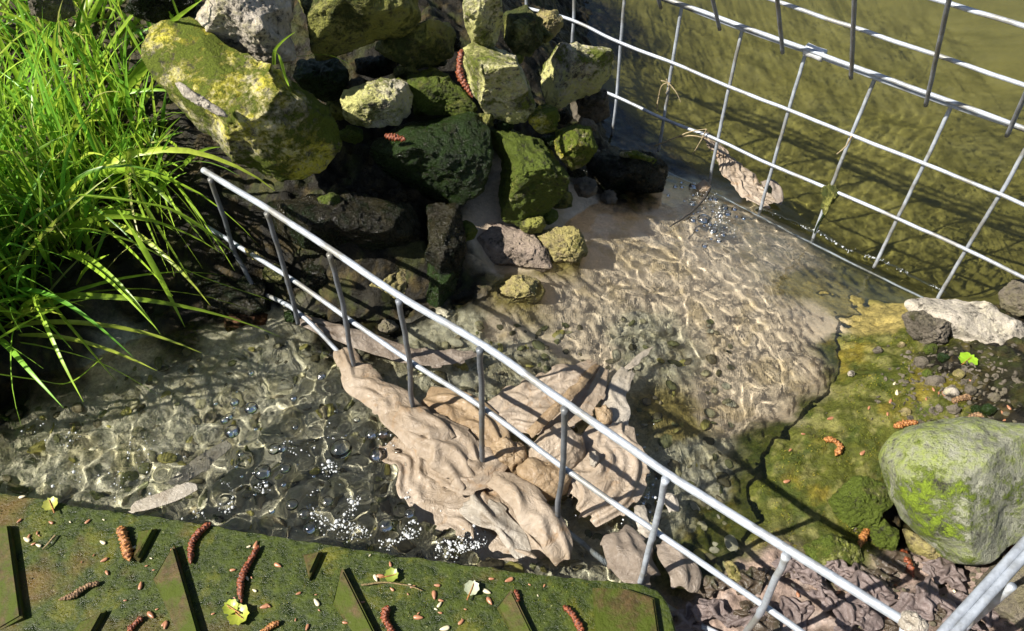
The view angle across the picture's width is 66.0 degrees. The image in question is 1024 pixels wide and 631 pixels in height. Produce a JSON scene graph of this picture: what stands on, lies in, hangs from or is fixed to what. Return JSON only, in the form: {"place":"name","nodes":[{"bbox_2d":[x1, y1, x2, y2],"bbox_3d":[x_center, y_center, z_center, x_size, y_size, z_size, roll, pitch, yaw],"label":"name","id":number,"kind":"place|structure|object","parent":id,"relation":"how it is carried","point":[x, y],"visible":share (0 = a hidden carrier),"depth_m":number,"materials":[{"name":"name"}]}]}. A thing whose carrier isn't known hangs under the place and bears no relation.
{"place":"outdoors","nodes":[
{"label":"outdoors","id":0,"kind":"place"},
{"bbox_2d":[0,0,279,419],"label":"grass","id":1,"kind":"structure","parent":0,"point":[59,125],"depth_m":0.74,"materials":[{"name":"plant"}]},
{"bbox_2d":[117,210,184,326],"bbox_3d":[-0.307,-0.038,0.674,0.022,0.131,0.004,26,54,22],"label":"grass blade","id":2,"kind":"object","parent":1,"relation":"on","point":[149,258],"depth_m":0.66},
{"bbox_2d":[72,194,230,250],"bbox_3d":[-0.304,-0.071,0.655,0.105,0.103,0.048,-2,49,0],"label":"grass blade","id":3,"kind":"object","parent":1,"relation":"on","point":[178,213],"depth_m":0.63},
{"bbox_2d":[393,65,418,80],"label":"rock","id":4,"kind":"object","parent":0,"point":[403,72],"visible":0.88,"depth_m":0.78,"materials":[{"name":"green stone"}]},
{"bbox_2d":[0,0,1023,630],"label":"water","id":5,"kind":"structure","parent":0,"point":[738,366],"depth_m":0.77,"materials":[{"name":"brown liquid"}]},
{"bbox_2d":[127,482,197,512],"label":"rock","id":6,"kind":"object","parent":5,"relation":"on","point":[172,495],"visible":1,"depth_m":0.63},
{"bbox_2d":[0,493,675,630],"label":"ribbed plate","id":7,"kind":"object","parent":5,"relation":"on","point":[599,606],"visible":1,"depth_m":0.55,"materials":[{"name":"metal"}]},
{"bbox_2d":[58,581,99,600],"bbox_3d":[-0.300,0.192,0.547,0.027,0.005,0.006,-29,54,-21],"label":"alder catkin","id":8,"kind":"object","parent":7,"relation":"on","point":[77,592],"visible":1,"depth_m":0.55},
{"bbox_2d":[116,525,133,561],"bbox_3d":[-0.279,0.164,0.569,0.009,0.009,0.031,-24,53,-18],"label":"alder catkin","id":9,"kind":"object","parent":7,"relation":"on","point":[127,549],"visible":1,"depth_m":0.57},
{"bbox_2d":[187,522,211,563],"bbox_3d":[-0.229,0.163,0.570,0.010,0.007,0.033,8,50,9],"label":"alder catkin","id":10,"kind":"object","parent":7,"relation":"on","point":[195,536],"visible":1,"depth_m":0.57},
{"bbox_2d":[227,603,248,624],"bbox_3d":[-0.186,0.202,0.532,0.018,0.004,0.015,-2,49,0],"label":"leaf","id":11,"kind":"object","parent":7,"relation":"on","point":[236,618],"visible":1,"depth_m":0.53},
{"bbox_2d":[236,545,259,603],"bbox_3d":[-0.187,0.181,0.553,0.010,0.006,0.044,3,49,4],"label":"alder catkin","id":12,"kind":"object","parent":7,"relation":"on","point":[245,568],"visible":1,"depth_m":0.55},
{"bbox_2d":[380,605,395,630],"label":"alder catkin","id":13,"kind":"object","parent":7,"relation":"on","point":[385,615],"visible":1,"depth_m":0.53},
{"bbox_2d":[21,176,729,562],"bbox_3d":[-0.011,0.090,0.730,0.855,0.089,0.400,-28,54,-21],"label":"fizz","id":14,"kind":"object","parent":5,"relation":"on","point":[357,528],"visible":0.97,"depth_m":0.62,"materials":[{"name":"white"}]},
{"bbox_2d":[300,315,476,367],"bbox_3d":[-0.120,0.026,0.730,0.176,0.010,0.031,10,50,10],"label":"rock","id":15,"kind":"object","parent":5,"relation":"on","point":[425,356],"visible":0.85,"depth_m":0.73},
{"bbox_2d":[378,436,544,561],"bbox_3d":[-0.038,0.142,0.633,0.171,0.009,0.085,34,58,27],"label":"rag","id":16,"kind":"object","parent":5,"relation":"on","point":[428,493],"visible":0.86,"depth_m":0.63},
{"bbox_2d":[428,447,507,495],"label":"rag","id":17,"kind":"object","parent":16,"relation":"on","point":[490,465],"visible":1,"depth_m":0.63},
{"bbox_2d":[459,490,530,558],"bbox_3d":[-0.008,0.162,0.612,0.070,0.012,0.028,31,56,25],"label":"rag","id":18,"kind":"object","parent":16,"relation":"on","point":[475,509],"visible":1,"depth_m":0.61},
{"bbox_2d":[421,386,510,447],"bbox_3d":[-0.039,0.084,0.673,0.092,0.013,0.041,22,53,20],"label":"rock","id":19,"kind":"object","parent":5,"relation":"on","point":[451,405],"visible":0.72,"depth_m":0.67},
{"bbox_2d":[491,435,527,474],"bbox_3d":[-0.002,0.118,0.653,0.033,0.032,0.032,-2,49,0],"label":"rag bundle","id":20,"kind":"object","parent":5,"relation":"on","point":[509,453],"visible":0.78,"depth_m":0.64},
{"bbox_2d":[486,471,572,565],"bbox_3d":[0.015,0.151,0.609,0.031,0.023,0.091,-32,55,-24],"label":"rag","id":21,"kind":"object","parent":5,"relation":"on","point":[538,519],"visible":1,"depth_m":0.60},
{"bbox_2d":[471,359,608,439],"bbox_3d":[0.020,0.080,0.682,0.161,0.013,0.067,-22,52,-17],"label":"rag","id":22,"kind":"object","parent":5,"relation":"on","point":[524,405],"visible":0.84,"depth_m":0.69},
{"bbox_2d":[526,363,599,437],"bbox_3d":[0.047,0.071,0.677,0.012,0.017,0.103,31,56,25],"label":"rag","id":23,"kind":"object","parent":22,"relation":"on","point":[548,415],"visible":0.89,"depth_m":0.66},
{"bbox_2d":[516,457,571,501],"bbox_3d":[0.026,0.132,0.634,0.045,0.034,0.035,-2,49,0],"label":"rag bundle","id":24,"kind":"object","parent":5,"relation":"on","point":[542,476],"visible":0.77,"depth_m":0.62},
{"bbox_2d":[528,422,585,468],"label":"rock","id":25,"kind":"object","parent":5,"relation":"on","point":[548,440],"visible":0.69,"depth_m":0.64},
{"bbox_2d":[533,226,587,261],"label":"rock","id":26,"kind":"object","parent":5,"relation":"on","point":[565,243],"visible":0.84,"depth_m":0.81,"materials":[{"name":"stone"}]},
{"bbox_2d":[567,421,649,526],"bbox_3d":[0.076,0.124,0.639,0.073,0.013,0.096,-2,49,0],"label":"rag","id":27,"kind":"object","parent":5,"relation":"on","point":[618,473],"visible":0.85,"depth_m":0.63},
{"bbox_2d":[601,366,634,425],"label":"rag","id":28,"kind":"object","parent":5,"relation":"on","point":[618,387],"visible":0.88,"depth_m":0.69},
{"bbox_2d":[594,404,612,424],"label":"rock","id":29,"kind":"object","parent":28,"relation":"on","point":[604,414],"visible":0.86,"depth_m":0.67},
{"bbox_2d":[600,524,660,587],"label":"rag","id":30,"kind":"object","parent":5,"relation":"on","point":[624,548],"visible":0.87,"depth_m":0.59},
{"bbox_2d":[634,505,649,538],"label":"rock","id":31,"kind":"object","parent":5,"relation":"on","point":[640,511],"visible":0.73,"depth_m":0.61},
{"bbox_2d":[664,493,678,512],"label":"rock","id":32,"kind":"object","parent":5,"relation":"on","point":[671,502],"visible":0.84,"depth_m":0.62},
{"bbox_2d":[656,540,702,592],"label":"rag","id":33,"kind":"object","parent":5,"relation":"on","point":[683,571],"visible":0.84,"depth_m":0.58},
{"bbox_2d":[701,131,775,208],"bbox_3d":[0.286,-0.186,0.988,0.043,0.060,0.114,-33,56,-24],"label":"rag","id":34,"kind":"object","parent":5,"relation":"on","point":[746,184],"visible":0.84,"depth_m":0.99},
{"bbox_2d":[761,179,783,204],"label":"rag","id":35,"kind":"object","parent":5,"relation":"on","point":[777,193],"visible":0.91,"depth_m":0.99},
{"bbox_2d":[0,0,1023,630],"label":"ground","id":36,"kind":"structure","parent":0,"point":[350,168],"depth_m":0.76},
{"bbox_2d":[28,0,75,21],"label":"rock","id":37,"kind":"object","parent":36,"relation":"on","point":[47,10],"visible":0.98,"depth_m":0.82,"materials":[{"name":"grey stone"}]},
{"bbox_2d":[123,0,195,23],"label":"rock","id":38,"kind":"object","parent":36,"relation":"on","point":[154,11],"visible":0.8,"depth_m":0.82,"materials":[{"name":"stone"}]},
{"bbox_2d":[207,240,234,261],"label":"stone","id":39,"kind":"object","parent":36,"relation":"on","point":[213,253],"visible":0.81,"depth_m":0.75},
{"bbox_2d":[197,275,270,315],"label":"rock","id":40,"kind":"object","parent":36,"relation":"on","point":[251,303],"visible":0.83,"depth_m":0.76,"materials":[{"name":"stone"}]},
{"bbox_2d":[262,263,284,283],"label":"stone","id":41,"kind":"object","parent":36,"relation":"on","point":[270,275],"visible":0.76,"depth_m":0.76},
{"bbox_2d":[300,257,328,292],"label":"rock","id":42,"kind":"object","parent":36,"relation":"on","point":[314,277],"visible":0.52,"depth_m":0.76,"materials":[{"name":"stone"}]},
{"bbox_2d":[292,57,348,102],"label":"rock","id":43,"kind":"object","parent":36,"relation":"on","point":[325,81],"visible":0.9,"depth_m":0.77,"materials":[{"name":"stone"}]},
{"bbox_2d":[326,101,343,120],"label":"stone","id":44,"kind":"object","parent":36,"relation":"on","point":[336,109],"visible":0.51,"depth_m":0.77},
{"bbox_2d":[267,192,423,253],"bbox_3d":[-0.160,-0.087,0.750,0.149,0.082,0.077,-2,49,0],"label":"rock","id":45,"kind":"object","parent":36,"relation":"on","point":[368,222],"visible":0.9,"depth_m":0.73,"materials":[{"name":"stone"}]},
{"bbox_2d":[140,16,341,181],"bbox_3d":[-0.240,-0.183,0.687,0.169,0.119,0.083,19,52,17],"label":"rock","id":46,"kind":"object","parent":45,"relation":"on","point":[271,125],"visible":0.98,"depth_m":0.66,"materials":[{"name":"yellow stone"}]},
{"bbox_2d":[175,82,227,116],"bbox_3d":[-0.240,-0.166,0.607,0.045,0.021,0.010,20,52,18],"label":"lichen crust","id":47,"kind":"object","parent":46,"relation":"on","point":[191,95],"visible":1,"depth_m":0.60,"materials":[{"name":"plant"}]},
{"bbox_2d":[195,0,296,63],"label":"rock","id":48,"kind":"object","parent":46,"relation":"on","point":[259,29],"visible":0.9,"depth_m":0.67,"materials":[{"name":"beige stone"}]},
{"bbox_2d":[317,192,339,204],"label":"stone","id":49,"kind":"object","parent":45,"relation":"on","point":[330,198],"visible":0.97,"depth_m":0.72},
{"bbox_2d":[339,125,363,144],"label":"stone","id":50,"kind":"object","parent":36,"relation":"on","point":[354,135],"visible":0.91,"depth_m":0.76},
{"bbox_2d":[354,55,399,78],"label":"rock","id":51,"kind":"object","parent":36,"relation":"on","point":[378,66],"visible":0.96,"depth_m":0.79,"materials":[{"name":"stone"}]},
{"bbox_2d":[370,268,406,299],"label":"rock","id":52,"kind":"object","parent":36,"relation":"on","point":[399,283],"visible":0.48,"depth_m":0.77,"materials":[{"name":"stone"}]},
{"bbox_2d":[378,319,398,332],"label":"stone","id":53,"kind":"object","parent":36,"relation":"on","point":[386,325],"visible":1,"depth_m":0.75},
{"bbox_2d":[374,19,455,68],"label":"rock","id":54,"kind":"object","parent":36,"relation":"on","point":[427,43],"visible":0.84,"depth_m":0.76,"materials":[{"name":"green stone"}]},
{"bbox_2d":[298,0,420,60],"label":"rock","id":55,"kind":"object","parent":54,"relation":"on","point":[336,28],"visible":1,"depth_m":0.70,"materials":[{"name":"green stone"}]},
{"bbox_2d":[369,111,493,204],"bbox_3d":[-0.079,-0.155,0.779,0.123,0.095,0.090,-2,49,0],"label":"rock","id":56,"kind":"object","parent":36,"relation":"on","point":[445,158],"visible":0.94,"depth_m":0.75,"materials":[{"name":"stone"}]},
{"bbox_2d":[340,77,412,127],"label":"rock","id":57,"kind":"object","parent":56,"relation":"on","point":[380,102],"visible":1,"depth_m":0.74,"materials":[{"name":"stone"}]},
{"bbox_2d":[407,67,477,115],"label":"rock","id":58,"kind":"object","parent":56,"relation":"on","point":[434,91],"visible":0.92,"depth_m":0.77,"materials":[{"name":"green stone"}]},
{"bbox_2d":[426,263,456,307],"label":"rock","id":59,"kind":"object","parent":36,"relation":"on","point":[441,290],"visible":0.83,"depth_m":0.76,"materials":[{"name":"stone"}]},
{"bbox_2d":[423,202,466,285],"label":"rock","id":60,"kind":"object","parent":36,"relation":"on","point":[445,251],"visible":0.97,"depth_m":0.75,"materials":[{"name":"stone"}]},
{"bbox_2d":[463,220,477,240],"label":"stone","id":61,"kind":"object","parent":36,"relation":"on","point":[471,229],"visible":0.56,"depth_m":0.78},
{"bbox_2d":[0,332,965,630],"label":"moss","id":62,"kind":"object","parent":36,"relation":"on","point":[518,574],"visible":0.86,"depth_m":0.58,"materials":[{"name":"green plant"}]},
{"bbox_2d":[477,223,551,268],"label":"rock","id":63,"kind":"object","parent":36,"relation":"on","point":[500,243],"visible":0.83,"depth_m":0.81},
{"bbox_2d":[520,215,545,233],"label":"stone","id":64,"kind":"object","parent":63,"relation":"on","point":[533,225],"visible":1,"depth_m":0.81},
{"bbox_2d":[500,275,539,297],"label":"rock","id":65,"kind":"object","parent":36,"relation":"on","point":[518,286],"visible":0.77,"depth_m":0.78,"materials":[{"name":"stone"}]},
{"bbox_2d":[503,5,543,56],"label":"rock","id":66,"kind":"object","parent":36,"relation":"on","point":[523,30],"visible":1,"depth_m":0.78,"materials":[{"name":"green stone"}]},
{"bbox_2d":[489,126,569,226],"bbox_3d":[0.017,-0.152,0.815,0.074,0.093,0.090,-10,49,-7],"label":"rock","id":67,"kind":"object","parent":36,"relation":"on","point":[535,179],"visible":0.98,"depth_m":0.79,"materials":[{"name":"green stone"}]},
{"bbox_2d":[463,43,535,123],"bbox_3d":[-0.012,-0.224,0.765,0.071,0.083,0.076,-2,49,0],"label":"rock","id":68,"kind":"object","parent":67,"relation":"on","point":[498,82],"visible":0.99,"depth_m":0.74,"materials":[{"name":"stone"}]},
{"bbox_2d":[455,49,472,97],"bbox_3d":[-0.044,-0.213,0.695,0.012,0.027,0.038,-11,50,-8],"label":"alder catkin","id":69,"kind":"object","parent":68,"relation":"on","point":[460,76],"visible":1,"depth_m":0.69},
{"bbox_2d":[463,0,502,47],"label":"rock","id":70,"kind":"object","parent":68,"relation":"on","point":[483,20],"visible":1,"depth_m":0.72,"materials":[{"name":"stone"}]},
{"bbox_2d":[528,103,559,133],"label":"rock","id":71,"kind":"object","parent":67,"relation":"on","point":[543,118],"visible":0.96,"depth_m":0.79,"materials":[{"name":"green stone"}]},
{"bbox_2d":[554,124,597,170],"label":"rock","id":72,"kind":"object","parent":67,"relation":"on","point":[576,146],"visible":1,"depth_m":0.80,"materials":[{"name":"green stone"}]},
{"bbox_2d":[201,167,902,630],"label":"wire panel","id":73,"kind":"object","parent":36,"relation":"on","point":[787,553],"visible":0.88,"depth_m":0.54,"materials":[{"name":"metal"}]},
{"bbox_2d":[333,347,485,496],"bbox_3d":[-0.097,0.078,0.673,0.193,0.020,0.048,33,57,26],"label":"rag","id":74,"kind":"object","parent":73,"relation":"attached to","point":[367,385],"visible":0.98,"depth_m":0.66,"materials":[{"name":"fabric"}]},
{"bbox_2d":[389,404,455,440],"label":"rock","id":75,"kind":"object","parent":74,"relation":"on","point":[421,421],"visible":1,"depth_m":0.65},
{"bbox_2d":[553,191,572,208],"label":"stone","id":76,"kind":"object","parent":36,"relation":"on","point":[565,201],"visible":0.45,"depth_m":0.85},
{"bbox_2d":[540,42,613,108],"bbox_3d":[0.070,-0.276,0.873,0.078,0.078,0.066,-19,51,-15],"label":"rock","id":77,"kind":"object","parent":36,"relation":"on","point":[572,72],"visible":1,"depth_m":0.85,"materials":[{"name":"stone"}]},
{"bbox_2d":[536,9,563,38],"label":"rock","id":78,"kind":"object","parent":77,"relation":"on","point":[553,23],"visible":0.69,"depth_m":0.83,"materials":[{"name":"stone"}]},
{"bbox_2d":[573,176,596,197],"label":"stone","id":79,"kind":"object","parent":36,"relation":"on","point":[585,187],"visible":1,"depth_m":0.88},
{"bbox_2d":[570,89,609,122],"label":"rock","id":80,"kind":"object","parent":36,"relation":"on","point":[595,108],"visible":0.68,"depth_m":0.92,"materials":[{"name":"brown stone"}]},
{"bbox_2d":[586,147,668,192],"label":"rock","id":81,"kind":"object","parent":36,"relation":"on","point":[610,168],"visible":0.83,"depth_m":0.93,"materials":[{"name":"stone"}]},
{"bbox_2d":[619,150,656,163],"bbox_3d":[0.149,-0.187,0.929,0.044,0.016,0.013,4,49,5],"label":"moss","id":82,"kind":"object","parent":81,"relation":"on","point":[634,154],"visible":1,"depth_m":0.93,"materials":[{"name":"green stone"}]},
{"bbox_2d":[671,601,707,630],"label":"rock","id":83,"kind":"object","parent":36,"relation":"on","point":[686,621],"visible":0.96,"depth_m":0.56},
{"bbox_2d":[690,598,733,627],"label":"rock","id":84,"kind":"object","parent":36,"relation":"on","point":[703,609],"visible":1,"depth_m":0.56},
{"bbox_2d":[701,575,736,597],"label":"rock","id":85,"kind":"object","parent":36,"relation":"on","point":[712,584],"visible":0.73,"depth_m":0.58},
{"bbox_2d":[724,561,741,582],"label":"rock","id":86,"kind":"object","parent":36,"relation":"on","point":[732,569],"visible":0.9,"depth_m":0.58,"materials":[{"name":"stone"}]},
{"bbox_2d":[736,566,774,594],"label":"rock","id":87,"kind":"object","parent":36,"relation":"on","point":[754,580],"visible":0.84,"depth_m":0.58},
{"bbox_2d":[733,600,781,630],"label":"rock","id":88,"kind":"object","parent":36,"relation":"on","point":[763,624],"visible":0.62,"depth_m":0.55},
{"bbox_2d":[725,604,771,627],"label":"rock","id":89,"kind":"object","parent":88,"relation":"on","point":[733,620],"visible":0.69,"depth_m":0.55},
{"bbox_2d":[525,0,1023,298],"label":"wire panel","id":90,"kind":"object","parent":36,"relation":"on","point":[923,163],"visible":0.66,"depth_m":0.86,"materials":[{"name":"metal"}]},
{"bbox_2d":[821,184,838,214],"bbox_3d":[0.358,-0.131,0.887,0.021,0.027,0.028,-2,49,0],"label":"weed clump","id":91,"kind":"object","parent":90,"relation":"hanging from","point":[829,193],"visible":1,"depth_m":0.88,"materials":[{"name":"green plant"}]},
{"bbox_2d":[657,0,1023,137],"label":"wire panel","id":92,"kind":"object","parent":90,"relation":"attached to","point":[936,55],"visible":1,"depth_m":0.72,"materials":[{"name":"metal"}]},
{"bbox_2d":[772,595,814,630],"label":"rock","id":93,"kind":"object","parent":36,"relation":"on","point":[796,611],"visible":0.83,"depth_m":0.57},
{"bbox_2d":[786,558,827,589],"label":"rock","id":94,"kind":"object","parent":36,"relation":"on","point":[806,575],"visible":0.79,"depth_m":0.57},
{"bbox_2d":[806,583,844,619],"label":"rock","id":95,"kind":"object","parent":36,"relation":"on","point":[829,599],"visible":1,"depth_m":0.56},
{"bbox_2d":[803,533,863,566],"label":"rock","id":96,"kind":"object","parent":36,"relation":"on","point":[822,549],"visible":0.77,"depth_m":0.59,"materials":[{"name":"green stone"}]},
{"bbox_2d":[819,559,858,589],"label":"rock","id":97,"kind":"object","parent":36,"relation":"on","point":[840,567],"visible":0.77,"depth_m":0.58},
{"bbox_2d":[833,600,883,630],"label":"rock","id":98,"kind":"object","parent":36,"relation":"on","point":[849,616],"visible":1,"depth_m":0.55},
{"bbox_2d":[828,475,892,529],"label":"rock","id":99,"kind":"object","parent":36,"relation":"on","point":[860,502],"visible":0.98,"depth_m":0.62,"materials":[{"name":"green stone"}]},
{"bbox_2d":[845,570,897,608],"bbox_3d":[0.254,0.195,0.564,0.036,0.007,0.030,-11,50,-8],"label":"wet paper","id":100,"kind":"object","parent":36,"relation":"on","point":[874,586],"visible":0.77,"depth_m":0.56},
{"bbox_2d":[858,563,901,587],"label":"rock","id":101,"kind":"object","parent":36,"relation":"on","point":[890,581],"visible":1,"depth_m":0.58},
{"bbox_2d":[869,518,899,550],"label":"rock","id":102,"kind":"object","parent":36,"relation":"on","point":[884,534],"visible":1,"depth_m":0.61,"materials":[{"name":"green stone"}]},
{"bbox_2d":[872,550,914,574],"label":"rock","id":103,"kind":"object","parent":36,"relation":"on","point":[889,562],"visible":1,"depth_m":0.59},
{"bbox_2d":[898,610,928,630],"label":"rock","id":104,"kind":"object","parent":36,"relation":"on","point":[909,620],"visible":1,"depth_m":0.40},
{"bbox_2d":[891,575,941,620],"bbox_3d":[0.286,0.201,0.551,0.043,0.009,0.025,-22,52,-17],"label":"wet paper","id":105,"kind":"object","parent":36,"relation":"on","point":[924,600],"visible":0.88,"depth_m":0.55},
{"bbox_2d":[902,529,941,559],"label":"rock","id":106,"kind":"object","parent":36,"relation":"on","point":[917,544],"visible":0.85,"depth_m":0.60,"materials":[{"name":"stone"}]},
{"bbox_2d":[826,338,1023,630],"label":"pebbles","id":107,"kind":"object","parent":36,"relation":"on","point":[938,408],"visible":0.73,"depth_m":0.68,"materials":[{"name":"brown stone"}]},
{"bbox_2d":[901,310,951,344],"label":"rock","id":108,"kind":"object","parent":36,"relation":"on","point":[923,327],"visible":0.98,"depth_m":0.73,"materials":[{"name":"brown stone"}]},
{"bbox_2d":[921,557,966,593],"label":"rock","id":109,"kind":"object","parent":36,"relation":"on","point":[941,570],"visible":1,"depth_m":0.58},
{"bbox_2d":[878,416,1023,564],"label":"rock","id":110,"kind":"object","parent":36,"relation":"on","point":[955,487],"visible":0.99,"depth_m":0.56,"materials":[{"name":"stone"}]},
{"bbox_2d":[940,597,981,630],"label":"rock","id":111,"kind":"object","parent":36,"relation":"on","point":[948,606],"visible":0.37,"depth_m":0.55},
{"bbox_2d":[904,297,1023,344],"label":"rock","id":112,"kind":"object","parent":36,"relation":"on","point":[984,322],"visible":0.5,"depth_m":0.74,"materials":[{"name":"stone"}]},
{"bbox_2d":[940,591,999,627],"bbox_3d":[0.326,0.207,0.558,0.047,0.012,0.027,-2,49,0],"label":"wet paper","id":113,"kind":"object","parent":36,"relation":"on","point":[990,617],"visible":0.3,"depth_m":0.56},
{"bbox_2d":[936,536,1023,630],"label":"wire panel","id":114,"kind":"object","parent":36,"relation":"on","point":[992,590],"visible":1,"depth_m":0.41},
{"bbox_2d":[975,552,1023,630],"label":"rock","id":115,"kind":"object","parent":36,"relation":"on","point":[1010,607],"visible":0.41,"depth_m":0.55,"materials":[{"name":"brown stone"}]},
{"bbox_2d":[998,279,1023,316],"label":"rock","id":116,"kind":"object","parent":36,"relation":"on","point":[1011,296],"visible":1,"depth_m":0.81,"materials":[{"name":"grey stone"}]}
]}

